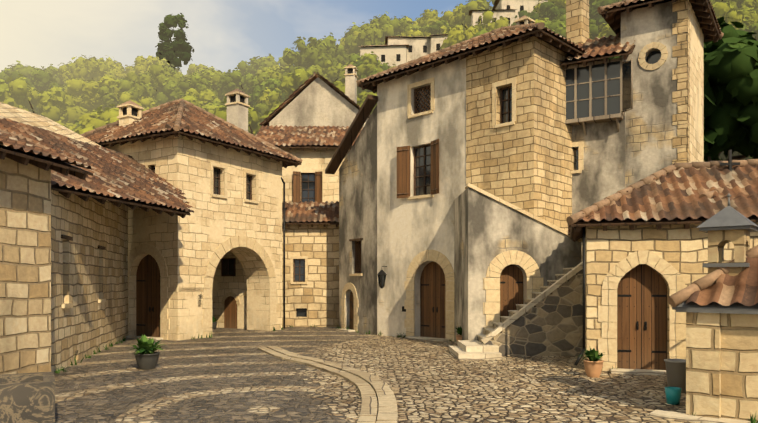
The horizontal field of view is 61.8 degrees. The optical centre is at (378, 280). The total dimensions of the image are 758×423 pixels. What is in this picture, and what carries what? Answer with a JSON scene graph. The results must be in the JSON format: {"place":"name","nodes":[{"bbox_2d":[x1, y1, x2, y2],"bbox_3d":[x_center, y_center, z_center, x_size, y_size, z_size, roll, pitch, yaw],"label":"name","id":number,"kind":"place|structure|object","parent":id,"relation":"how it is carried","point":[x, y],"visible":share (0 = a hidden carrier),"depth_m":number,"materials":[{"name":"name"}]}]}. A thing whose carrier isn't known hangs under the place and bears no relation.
{"place":"outdoors","nodes":[
{"label":"outdoors","id":0,"kind":"place"},
{"bbox_2d":[0,371,54,422],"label":"stone trough walls","id":1,"kind":"structure","parent":0,"point":[27,397],"depth_m":8.95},
{"bbox_2d":[61,235,105,307],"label":"protruding wall stones","id":2,"kind":"object","parent":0,"point":[68,305],"visible":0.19,"depth_m":15.55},
{"bbox_2d":[126,162,277,339],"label":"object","id":3,"kind":"object","parent":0,"point":[152,286],"visible":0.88,"depth_m":23.64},
{"bbox_2d":[0,0,493,74],"label":"sky","id":4,"kind":"structure","parent":0,"point":[222,34],"materials":[{"name":"white"}]},
{"bbox_2d":[290,256,307,316],"bbox_3d":[-3.635,0.262,28.927,0.790,2.770,0.345,0,0,-1],"label":"window surround","id":5,"kind":"object","parent":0,"point":[300,269],"visible":0.94,"depth_m":29.03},
{"bbox_2d":[293,171,321,202],"bbox_3d":[-3.410,-4.368,30.429,1.404,1.730,0.428,0,0,-1],"label":"shuttered window","id":6,"kind":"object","parent":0,"point":[307,187],"visible":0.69,"depth_m":30.36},
{"bbox_2d":[269,77,368,126],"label":"hill house gable walls","id":7,"kind":"structure","parent":0,"point":[317,101],"depth_m":37.21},
{"bbox_2d":[259,72,322,126],"bbox_3d":[-4.655,-10.697,40.976,3.524,2.960,7.801,0,0,11],"label":"roof edge","id":8,"kind":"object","parent":7,"relation":"on","point":[291,98],"depth_m":37.46,"materials":[{"name":"wood"}]},
{"bbox_2d":[317,72,370,117],"bbox_3d":[-1.188,-10.699,40.300,3.523,2.952,7.800,0,0,11],"label":"roof edge","id":9,"kind":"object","parent":7,"relation":"on","point":[340,92],"depth_m":36.85,"materials":[{"name":"wood"}]},
{"bbox_2d":[336,238,362,331],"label":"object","id":10,"kind":"object","parent":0,"point":[353,305],"visible":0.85,"depth_m":26.37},
{"bbox_2d":[54,327,697,422],"bbox_3d":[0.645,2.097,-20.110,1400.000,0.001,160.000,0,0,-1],"label":"ground cobbles","id":11,"kind":"object","parent":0,"point":[227,375],"depth_m":12.70,"materials":[{"name":"stone"}]},
{"bbox_2d":[0,157,50,374],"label":"house walls","id":12,"kind":"structure","parent":11,"relation":"on","point":[25,268],"depth_m":12.43,"materials":[{"name":"stone"}]},
{"bbox_2d":[0,131,93,169],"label":"roof","id":13,"kind":"structure","parent":12,"relation":"on","point":[9,141],"depth_m":12.44,"materials":[{"name":"tile"}]},
{"bbox_2d":[0,102,127,372],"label":"wing walls","id":14,"kind":"structure","parent":11,"relation":"on","point":[86,273],"depth_m":17.66,"materials":[{"name":"stone"}]},
{"bbox_2d":[0,116,193,212],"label":"wing roof","id":15,"kind":"structure","parent":14,"relation":"on","point":[120,174],"depth_m":18.62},
{"bbox_2d":[104,135,281,340],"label":"gatehouse walls","id":16,"kind":"structure","parent":11,"relation":"on","point":[187,246],"depth_m":23.59,"materials":[{"name":"stone"}]},
{"bbox_2d":[282,224,338,326],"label":"low house walls","id":17,"kind":"structure","parent":11,"relation":"on","point":[317,295],"depth_m":28.84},
{"bbox_2d":[282,201,338,221],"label":"house roof","id":18,"kind":"structure","parent":17,"relation":"on","point":[316,211],"depth_m":29.37,"materials":[{"name":"tile"}]},
{"bbox_2d":[280,148,349,202],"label":"tall house walls","id":19,"kind":"structure","parent":11,"relation":"on","point":[317,160],"depth_m":30.43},
{"bbox_2d":[258,346,397,422],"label":"kerb stones","id":20,"kind":"object","parent":11,"relation":"on","point":[372,389],"visible":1,"depth_m":12.35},
{"bbox_2d":[339,106,376,334],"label":"annex walls","id":21,"kind":"structure","parent":11,"relation":"on","point":[358,193],"depth_m":25.65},
{"bbox_2d":[0,45,757,309],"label":"roof eaves","id":22,"kind":"object","parent":21,"relation":"on","point":[344,146],"visible":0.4,"depth_m":17.71,"materials":[{"name":"dark wood"},{"name":"terracotta tile"}]},
{"bbox_2d":[255,125,363,145],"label":"tiled roof","id":23,"kind":"structure","parent":22,"relation":"on","point":[290,135],"depth_m":31.69,"materials":[{"name":"tile"}]},
{"bbox_2d":[134,322,685,404],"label":"plants","id":24,"kind":"object","parent":11,"relation":"on","point":[676,377],"visible":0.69,"depth_m":11.97,"materials":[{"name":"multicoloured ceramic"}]},
{"bbox_2d":[54,316,757,422],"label":"grass tufts","id":25,"kind":"object","parent":24,"relation":"in","point":[145,345],"visible":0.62,"depth_m":14.97,"materials":[{"name":"green plant"}]},
{"bbox_2d":[117,0,739,365],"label":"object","id":26,"kind":"object","parent":11,"relation":"on","point":[577,32],"visible":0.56,"depth_m":25.10,"materials":[{"name":"beige stone"}]},
{"bbox_2d":[80,98,302,167],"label":"roof eaves","id":27,"kind":"object","parent":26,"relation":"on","point":[177,132],"visible":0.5,"depth_m":24.27,"materials":[{"name":"tile"}]},
{"bbox_2d":[83,102,184,142],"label":"tiled roof","id":28,"kind":"structure","parent":27,"relation":"on","point":[158,119],"depth_m":24.09,"materials":[{"name":"tile"}]},
{"bbox_2d":[177,102,299,161],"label":"tiled roof","id":29,"kind":"structure","parent":27,"relation":"on","point":[196,120],"depth_m":24.95,"materials":[{"name":"tile"}]},
{"bbox_2d":[449,261,583,359],"bbox_3d":[4.202,0.765,17.930,4.200,2.664,2.050,0,0,-1],"label":"stair","id":30,"kind":"object","parent":11,"relation":"on","point":[546,320],"visible":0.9,"depth_m":17.67,"materials":[{"name":"stone"}]},
{"bbox_2d":[454,187,580,343],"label":"stair walls","id":31,"kind":"structure","parent":11,"relation":"on","point":[487,230],"depth_m":18.96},
{"bbox_2d":[464,183,581,242],"bbox_3d":[4.373,-2.032,19.163,3.504,1.778,0.550,0,0,-1],"label":"stair coping","id":32,"kind":"object","parent":31,"relation":"on","point":[518,209],"visible":0.64,"depth_m":18.89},
{"bbox_2d":[572,59,625,261],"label":"bay house walls","id":33,"kind":"structure","parent":11,"relation":"on","point":[601,176],"depth_m":21.16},
{"bbox_2d":[560,33,633,60],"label":"tiled roof","id":34,"kind":"structure","parent":33,"relation":"on","point":[610,44],"depth_m":21.32,"materials":[{"name":"tile"}]},
{"bbox_2d":[621,1,686,187],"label":"tower walls","id":35,"kind":"structure","parent":11,"relation":"on","point":[651,130],"depth_m":20.50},
{"bbox_2d":[597,0,723,42],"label":"roof eaves","id":36,"kind":"object","parent":35,"relation":"on","point":[703,15],"visible":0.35,"depth_m":21.09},
{"bbox_2d":[582,222,757,359],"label":"house walls","id":37,"kind":"structure","parent":11,"relation":"on","point":[681,250],"depth_m":14.56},
{"bbox_2d":[566,159,757,241],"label":"roof trim","id":38,"kind":"structure","parent":37,"relation":"on","point":[576,230],"depth_m":14.80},
{"bbox_2d":[577,164,757,220],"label":"house roof","id":39,"kind":"structure","parent":37,"relation":"on","point":[673,194],"depth_m":14.86,"materials":[{"name":"tile"}]},
{"bbox_2d":[699,183,730,198],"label":"roof tiles","id":40,"kind":"object","parent":39,"relation":"on","point":[710,193],"visible":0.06,"depth_m":14.74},
{"bbox_2d":[704,17,757,161],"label":"tree","id":41,"kind":"object","parent":11,"relation":"on","point":[730,87],"visible":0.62,"depth_m":25.30,"materials":[{"name":"green plant"}]},
{"bbox_2d":[721,313,757,421],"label":"shrine walls","id":42,"kind":"structure","parent":11,"relation":"on","point":[739,366],"depth_m":9.35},
{"bbox_2d":[699,225,757,267],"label":"chimney slabs","id":43,"kind":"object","parent":42,"relation":"on","point":[750,228],"visible":0.69,"depth_m":9.71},
{"bbox_2d":[748,122,757,148],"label":"tree","id":44,"kind":"object","parent":11,"relation":"on","point":[754,133],"visible":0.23,"depth_m":24.53,"materials":[{"name":"green plant"}]},
{"bbox_2d":[397,77,453,341],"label":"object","id":45,"kind":"object","parent":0,"point":[436,303],"visible":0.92,"depth_m":23.13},
{"bbox_2d":[377,36,582,336],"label":"tall house walls","id":46,"kind":"structure","parent":0,"point":[526,162],"depth_m":21.59,"materials":[{"name":"paint"}]},
{"bbox_2d":[360,26,536,81],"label":"tiled roof","id":47,"kind":"structure","parent":46,"relation":"on","point":[495,36],"depth_m":22.44,"materials":[{"name":"tile"}]},
{"bbox_2d":[356,22,596,92],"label":"roof eaves","id":48,"kind":"object","parent":46,"relation":"on","point":[538,32],"visible":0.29,"depth_m":21.51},
{"bbox_2d":[500,26,600,60],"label":"roof","id":49,"kind":"structure","parent":46,"relation":"on","point":[568,42],"depth_m":20.29,"materials":[{"name":"tile"}]},
{"bbox_2d":[492,77,515,128],"bbox_3d":[4.142,-5.753,20.626,0.900,1.500,0.365,0,0,44],"label":"window surround","id":50,"kind":"object","parent":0,"point":[508,106],"visible":0.85,"depth_m":20.73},
{"bbox_2d":[483,250,542,333],"bbox_3d":[4.011,0.587,19.152,1.800,3.007,0.460,0,0,-1],"label":"door surround","id":51,"kind":"object","parent":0,"point":[504,293],"visible":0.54,"depth_m":18.93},
{"bbox_2d":[565,57,632,173],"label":"window","id":52,"kind":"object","parent":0,"point":[600,91],"visible":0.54,"depth_m":20.80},
{"bbox_2d":[598,250,685,374],"bbox_3d":[6.050,0.697,14.522,1.950,2.799,0.710,0,0,17],"label":"door surround","id":53,"kind":"object","parent":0,"point":[632,316],"visible":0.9,"depth_m":14.71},
{"bbox_2d":[638,0,689,163],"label":"stone trim","id":54,"kind":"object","parent":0,"point":[679,73],"visible":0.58,"depth_m":20.01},
{"bbox_2d":[689,2,703,162],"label":"tower side walls","id":55,"kind":"structure","parent":0,"point":[696,95],"depth_m":21.39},
{"bbox_2d":[650,307,757,422],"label":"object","id":56,"kind":"object","parent":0,"point":[703,363],"visible":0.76,"depth_m":9.54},
{"bbox_2d":[686,248,757,305],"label":"tiled roof","id":57,"kind":"structure","parent":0,"point":[741,287],"depth_m":9.49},
{"bbox_2d":[708,229,749,275],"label":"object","id":58,"kind":"structure","parent":0,"point":[719,240],"depth_m":9.79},
{"bbox_2d":[667,193,757,306],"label":"ridge cap","id":59,"kind":"object","parent":58,"relation":"on","point":[728,215],"visible":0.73,"depth_m":9.73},
{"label":"hillside terrain","id":60,"kind":"structure","parent":0,"visible":0},
{"bbox_2d":[0,79,22,106],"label":"hill tree","id":61,"kind":"object","parent":60,"relation":"on","point":[4,87],"visible":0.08,"depth_m":98.50,"materials":[{"name":"green plant"}]},
{"bbox_2d":[0,69,63,94],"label":"hill tree","id":62,"kind":"object","parent":60,"relation":"on","point":[40,80],"visible":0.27,"depth_m":118.96,"materials":[{"name":"green plant"}]},
{"bbox_2d":[5,60,63,83],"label":"hill tree","id":63,"kind":"object","parent":60,"relation":"on","point":[22,69],"visible":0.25,"depth_m":132.73,"materials":[{"name":"green plant"}]},
{"bbox_2d":[0,74,84,123],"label":"hill tree","id":64,"kind":"object","parent":60,"relation":"on","point":[53,103],"visible":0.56,"depth_m":101.07,"materials":[{"name":"green plant"}]},
{"bbox_2d":[57,55,116,85],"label":"hill tree","id":65,"kind":"object","parent":60,"relation":"on","point":[92,68],"visible":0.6,"depth_m":135.54,"materials":[{"name":"green plant"}]},
{"bbox_2d":[66,75,121,110],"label":"hill tree","id":66,"kind":"object","parent":60,"relation":"on","point":[89,98],"visible":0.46,"depth_m":113.20,"materials":[{"name":"green plant"}]},
{"bbox_2d":[72,104,118,131],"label":"hill tree","id":67,"kind":"object","parent":60,"relation":"on","point":[97,119],"visible":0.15,"depth_m":81.71,"materials":[{"name":"green plant"}]},
{"bbox_2d":[75,116,118,134],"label":"hill tree","id":68,"kind":"object","parent":60,"relation":"on","point":[83,130],"depth_m":73.10,"materials":[{"name":"green plant"}]},
{"bbox_2d":[103,55,133,76],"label":"hill tree","id":69,"kind":"object","parent":60,"relation":"on","point":[127,69],"visible":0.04,"depth_m":149.88,"materials":[{"name":"green plant"}]},
{"bbox_2d":[95,78,159,108],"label":"hill tree","id":70,"kind":"object","parent":60,"relation":"on","point":[137,90],"visible":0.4,"depth_m":110.70,"materials":[{"name":"green plant"}]},
{"bbox_2d":[118,92,157,110],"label":"hill tree","id":71,"kind":"object","parent":60,"relation":"on","point":[145,103],"visible":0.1,"depth_m":105.24,"materials":[{"name":"green plant"}]},
{"bbox_2d":[126,55,181,76],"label":"hill tree","id":72,"kind":"object","parent":60,"relation":"on","point":[142,64],"visible":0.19,"depth_m":141.42,"materials":[{"name":"green plant"}]},
{"bbox_2d":[125,62,184,92],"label":"hill tree","id":73,"kind":"object","parent":60,"relation":"on","point":[157,74],"visible":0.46,"depth_m":115.35,"materials":[{"name":"green plant"}]},
{"bbox_2d":[155,13,193,69],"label":"tree","id":74,"kind":"object","parent":60,"relation":"on","point":[170,50],"visible":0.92,"depth_m":147.47,"materials":[{"name":"green plant"}]},
{"bbox_2d":[154,73,219,104],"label":"hill tree","id":75,"kind":"object","parent":60,"relation":"on","point":[171,90],"visible":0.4,"depth_m":112.56,"materials":[{"name":"green plant"}]},
{"bbox_2d":[176,91,220,113],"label":"hill tree","id":76,"kind":"object","parent":60,"relation":"on","point":[209,107],"depth_m":96.95,"materials":[{"name":"green plant"}]},
{"bbox_2d":[186,64,214,74],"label":"hill tree","id":77,"kind":"object","parent":60,"relation":"on","point":[192,68],"visible":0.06,"depth_m":160.48,"materials":[{"name":"green plant"}]},
{"bbox_2d":[181,87,223,106],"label":"hill tree","id":78,"kind":"object","parent":60,"relation":"on","point":[204,97],"visible":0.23,"depth_m":108.23,"materials":[{"name":"green plant"}]},
{"bbox_2d":[184,68,246,99],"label":"hill tree","id":79,"kind":"object","parent":60,"relation":"on","point":[212,76],"visible":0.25,"depth_m":123.15,"materials":[{"name":"green plant"}]},
{"bbox_2d":[216,67,259,98],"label":"hill tree","id":80,"kind":"object","parent":60,"relation":"on","point":[232,81],"visible":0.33,"depth_m":117.38,"materials":[{"name":"green plant"}]},
{"bbox_2d":[212,96,278,135],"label":"hill tree","id":81,"kind":"object","parent":60,"relation":"on","point":[220,111],"visible":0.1,"depth_m":78.83,"materials":[{"name":"green plant"}]},
{"bbox_2d":[237,57,267,75],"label":"hill tree","id":82,"kind":"object","parent":60,"relation":"on","point":[253,67],"visible":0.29,"depth_m":148.07,"materials":[{"name":"green plant"}]},
{"bbox_2d":[253,103,269,123],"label":"hill tree","id":83,"kind":"object","parent":60,"relation":"on","point":[261,108],"visible":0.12,"depth_m":98.84,"materials":[{"name":"green plant"}]},
{"bbox_2d":[250,68,281,84],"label":"hill tree","id":84,"kind":"object","parent":60,"relation":"on","point":[272,74],"visible":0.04,"depth_m":117.74,"materials":[{"name":"green plant"}]},
{"bbox_2d":[246,77,286,110],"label":"hill tree","id":85,"kind":"object","parent":60,"relation":"on","point":[271,84],"visible":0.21,"depth_m":107.02,"materials":[{"name":"green plant"}]},
{"bbox_2d":[256,54,284,67],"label":"hill tree","id":86,"kind":"object","parent":60,"relation":"on","point":[269,60],"visible":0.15,"depth_m":155.68,"materials":[{"name":"green plant"}]},
{"bbox_2d":[255,87,286,106],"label":"hill tree","id":87,"kind":"object","parent":60,"relation":"on","point":[264,95],"depth_m":103.94,"materials":[{"name":"green plant"}]},
{"bbox_2d":[251,70,292,89],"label":"hill tree","id":88,"kind":"object","parent":60,"relation":"on","point":[262,77],"visible":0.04,"depth_m":116.39,"materials":[{"name":"green plant"}]},
{"bbox_2d":[265,68,313,110],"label":"hill tree","id":89,"kind":"object","parent":60,"relation":"on","point":[291,83],"visible":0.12,"depth_m":98.08,"materials":[{"name":"green plant"}]},
{"bbox_2d":[280,36,339,74],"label":"hill tree","id":90,"kind":"object","parent":60,"relation":"on","point":[314,52],"visible":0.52,"depth_m":124.02,"materials":[{"name":"green plant"}]},
{"bbox_2d":[293,39,344,67],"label":"hill tree","id":91,"kind":"object","parent":60,"relation":"on","point":[332,51],"visible":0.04,"depth_m":130.92,"materials":[{"name":"green plant"}]},
{"bbox_2d":[301,32,347,80],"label":"hill tree","id":92,"kind":"object","parent":60,"relation":"on","point":[330,40],"visible":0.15,"depth_m":131.70,"materials":[{"name":"green plant"}]},
{"bbox_2d":[313,59,347,82],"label":"hill tree","id":93,"kind":"object","parent":60,"relation":"on","point":[328,69],"visible":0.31,"depth_m":118.08,"materials":[{"name":"green plant"}]},
{"bbox_2d":[342,22,360,55],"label":"hill tree","id":94,"kind":"object","parent":60,"relation":"on","point":[347,36],"visible":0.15,"depth_m":144.52,"materials":[{"name":"green plant"}]},
{"bbox_2d":[332,81,376,114],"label":"hill tree","id":95,"kind":"object","parent":60,"relation":"on","point":[361,96],"visible":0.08,"depth_m":85.20,"materials":[{"name":"green plant"}]},
{"bbox_2d":[336,51,395,85],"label":"hill tree","id":96,"kind":"object","parent":60,"relation":"on","point":[369,60],"visible":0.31,"depth_m":109.59,"materials":[{"name":"green plant"}]},
{"bbox_2d":[357,68,377,97],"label":"hill tree","id":97,"kind":"object","parent":60,"relation":"on","point":[360,90],"visible":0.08,"depth_m":103.10,"materials":[{"name":"green plant"}]},
{"bbox_2d":[349,53,390,88],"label":"hill tree","id":98,"kind":"object","parent":60,"relation":"on","point":[355,57],"visible":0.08,"depth_m":112.61,"materials":[{"name":"green plant"}]},
{"bbox_2d":[347,20,395,54],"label":"hill tree","id":99,"kind":"object","parent":60,"relation":"on","point":[371,34],"visible":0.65,"depth_m":137.16,"materials":[{"name":"green plant"}]},
{"bbox_2d":[370,11,412,39],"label":"hill tree","id":100,"kind":"object","parent":60,"relation":"on","point":[385,20],"visible":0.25,"depth_m":141.44,"materials":[{"name":"green plant"}]},
{"bbox_2d":[400,27,431,36],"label":"hill tree","id":101,"kind":"object","parent":60,"relation":"on","point":[411,32],"visible":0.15,"depth_m":136.25,"materials":[{"name":"green plant"}]},
{"bbox_2d":[418,9,448,28],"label":"hill tree","id":102,"kind":"object","parent":60,"relation":"on","point":[429,17],"visible":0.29,"depth_m":149.00,"materials":[{"name":"green plant"}]},
{"bbox_2d":[422,18,465,34],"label":"hill tree","id":103,"kind":"object","parent":60,"relation":"on","point":[433,29],"visible":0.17,"depth_m":136.76,"materials":[{"name":"green plant"}]},
{"bbox_2d":[360,0,547,66],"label":"distant buildings","id":104,"kind":"structure","parent":60,"relation":"on","point":[397,50],"depth_m":128.53,"materials":[{"name":"paint"}]},
{"bbox_2d":[441,11,467,27],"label":"hill tree","id":105,"kind":"object","parent":60,"relation":"on","point":[448,14],"visible":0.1,"depth_m":146.37,"materials":[{"name":"green plant"}]},
{"bbox_2d":[439,26,481,48],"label":"hill tree","id":106,"kind":"object","parent":60,"relation":"on","point":[456,35],"visible":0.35,"depth_m":117.72,"materials":[{"name":"green plant"}]},
{"bbox_2d":[447,0,485,29],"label":"hill tree","id":107,"kind":"object","parent":60,"relation":"on","point":[463,16],"visible":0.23,"depth_m":141.13,"materials":[{"name":"green plant"}]},
{"bbox_2d":[472,9,509,31],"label":"hill tree","id":108,"kind":"object","parent":60,"relation":"on","point":[489,25],"visible":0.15,"depth_m":122.70,"materials":[{"name":"green plant"}]},
{"bbox_2d":[511,1,565,25],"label":"hill tree","id":109,"kind":"object","parent":60,"relation":"on","point":[552,10],"visible":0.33,"depth_m":123.61,"materials":[{"name":"green plant"}]},
{"bbox_2d":[544,26,565,37],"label":"hill tree","id":110,"kind":"object","parent":60,"relation":"on","point":[560,31],"visible":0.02,"depth_m":108.97,"materials":[{"name":"green plant"}]},
{"bbox_2d":[544,17,600,39],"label":"hill tree","id":111,"kind":"object","parent":60,"relation":"on","point":[593,28],"visible":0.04,"depth_m":111.64,"materials":[{"name":"green plant"}]},
{"bbox_2d":[589,23,615,39],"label":"hill tree","id":112,"kind":"object","parent":60,"relation":"on","point":[607,31],"visible":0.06,"depth_m":107.70,"materials":[{"name":"green plant"}]},
{"bbox_2d":[589,0,618,30],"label":"hill tree","id":113,"kind":"object","parent":60,"relation":"on","point":[594,14],"visible":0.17,"depth_m":119.82,"materials":[{"name":"green plant"}]},
{"bbox_2d":[712,1,745,29],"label":"hill tree","id":114,"kind":"object","parent":60,"relation":"on","point":[724,10],"visible":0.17,"depth_m":104.86,"materials":[{"name":"green plant"}]},
{"bbox_2d":[725,0,757,27],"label":"hill tree","id":115,"kind":"object","parent":60,"relation":"on","point":[750,15],"visible":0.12,"depth_m":108.95,"materials":[{"name":"green plant"}]},
{"bbox_2d":[734,20,757,40],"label":"hill tree","id":116,"kind":"object","parent":60,"relation":"on","point":[753,28],"visible":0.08,"depth_m":105.42,"materials":[{"name":"green plant"}]},
{"bbox_2d":[738,0,757,13],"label":"hill tree","id":117,"kind":"object","parent":60,"relation":"on","point":[750,3],"visible":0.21,"depth_m":116.14,"materials":[{"name":"green plant"}]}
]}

